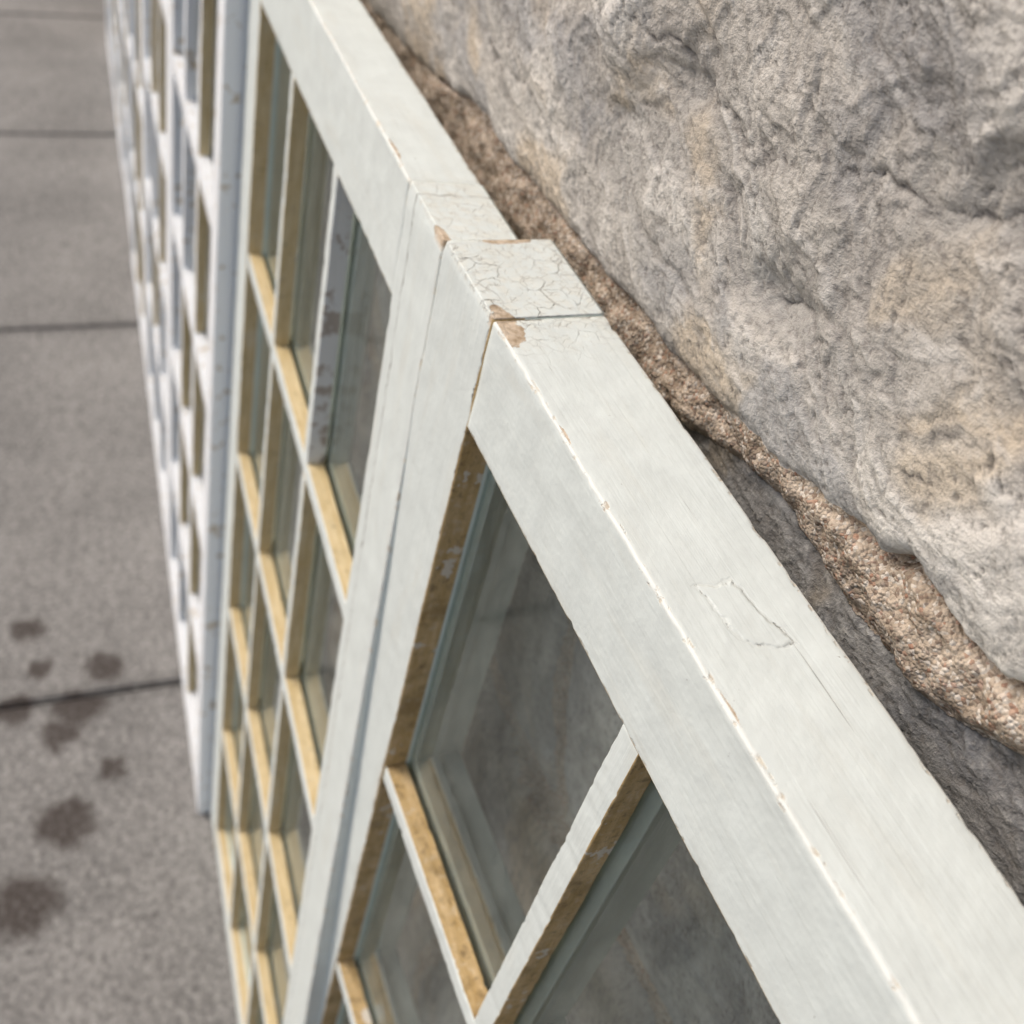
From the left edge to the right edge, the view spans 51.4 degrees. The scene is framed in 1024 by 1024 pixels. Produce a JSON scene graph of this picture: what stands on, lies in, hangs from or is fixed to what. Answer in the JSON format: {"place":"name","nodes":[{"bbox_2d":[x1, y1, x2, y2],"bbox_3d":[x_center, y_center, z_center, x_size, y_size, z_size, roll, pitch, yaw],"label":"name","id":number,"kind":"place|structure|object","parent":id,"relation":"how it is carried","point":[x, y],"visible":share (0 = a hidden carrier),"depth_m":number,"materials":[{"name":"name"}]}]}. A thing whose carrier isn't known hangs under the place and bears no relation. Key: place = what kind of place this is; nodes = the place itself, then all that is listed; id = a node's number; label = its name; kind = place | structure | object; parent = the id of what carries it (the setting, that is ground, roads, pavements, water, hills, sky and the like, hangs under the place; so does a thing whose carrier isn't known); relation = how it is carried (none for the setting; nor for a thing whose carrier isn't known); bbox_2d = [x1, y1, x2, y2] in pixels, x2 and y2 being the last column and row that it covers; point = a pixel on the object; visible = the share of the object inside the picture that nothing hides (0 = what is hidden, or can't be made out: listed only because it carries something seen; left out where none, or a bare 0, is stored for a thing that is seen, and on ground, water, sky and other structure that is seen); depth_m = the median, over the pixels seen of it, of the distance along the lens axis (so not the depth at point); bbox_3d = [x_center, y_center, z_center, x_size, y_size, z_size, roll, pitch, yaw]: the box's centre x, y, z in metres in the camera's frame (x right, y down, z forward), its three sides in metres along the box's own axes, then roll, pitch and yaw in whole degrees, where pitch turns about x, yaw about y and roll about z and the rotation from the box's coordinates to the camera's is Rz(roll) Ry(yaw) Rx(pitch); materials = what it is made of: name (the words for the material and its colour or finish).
{"place":"outdoors","nodes":[
{"label":"outdoors","id":0,"kind":"place"},
{"bbox_2d":[0,0,311,1023],"bbox_3d":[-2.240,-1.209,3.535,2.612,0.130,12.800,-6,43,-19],"label":"sidewalk","id":1,"kind":"structure","parent":0,"point":[110,902],"depth_m":2.08,"materials":[{"name":"concrete"}]},
{"bbox_2d":[106,0,113,95],"bbox_3d":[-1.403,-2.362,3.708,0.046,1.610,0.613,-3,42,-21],"label":"wooden window sash","id":2,"kind":"object","parent":1,"relation":"on","point":[108,23],"visible":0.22,"depth_m":4.14,"materials":[{"name":"white paint"}]},
{"bbox_2d":[111,0,122,170],"bbox_3d":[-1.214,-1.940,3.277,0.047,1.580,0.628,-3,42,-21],"label":"wooden window sash","id":3,"kind":"object","parent":1,"relation":"on","point":[115,51],"visible":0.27,"depth_m":3.60,"materials":[{"name":"white paint"}]},
{"bbox_2d":[118,0,130,235],"bbox_3d":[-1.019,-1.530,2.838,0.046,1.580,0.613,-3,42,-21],"label":"wooden window sash","id":4,"kind":"object","parent":1,"relation":"on","point":[122,7],"visible":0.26,"depth_m":3.20,"materials":[{"name":"white paint"}]},
{"bbox_2d":[126,0,146,380],"bbox_3d":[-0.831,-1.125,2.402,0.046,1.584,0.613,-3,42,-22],"label":"wooden window sash","id":5,"kind":"object","parent":1,"relation":"on","point":[135,66],"visible":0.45,"depth_m":2.64,"materials":[{"name":"white paint"}]},
{"bbox_2d":[142,0,169,557],"bbox_3d":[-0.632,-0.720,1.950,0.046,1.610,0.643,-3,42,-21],"label":"wooden window sash","id":6,"kind":"object","parent":1,"relation":"on","point":[156,34],"visible":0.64,"depth_m":2.10,"materials":[{"name":"white paint"}]},
{"bbox_2d":[168,0,248,812],"bbox_3d":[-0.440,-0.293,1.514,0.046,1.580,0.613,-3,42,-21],"label":"wooden window sash","id":7,"kind":"object","parent":1,"relation":"on","point":[208,62],"visible":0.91,"depth_m":1.44,"materials":[{"name":"white paint"}]},
{"bbox_2d":[211,0,518,1023],"bbox_3d":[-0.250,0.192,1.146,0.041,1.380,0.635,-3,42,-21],"label":"wooden window sash","id":8,"kind":"object","parent":1,"relation":"on","point":[409,196],"visible":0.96,"depth_m":0.89,"materials":[{"name":"white paint"}]},
{"bbox_2d":[319,239,1023,1023],"bbox_3d":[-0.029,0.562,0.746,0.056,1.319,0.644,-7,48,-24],"label":"wooden window sash","id":9,"kind":"object","parent":1,"relation":"on","point":[763,761],"visible":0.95,"depth_m":0.40,"materials":[{"name":"white paint"}]},
{"bbox_2d":[277,0,1023,1023],"bbox_3d":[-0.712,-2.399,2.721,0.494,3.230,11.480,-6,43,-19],"label":"stone wall","id":10,"kind":"structure","parent":0,"point":[787,236],"depth_m":0.39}
]}

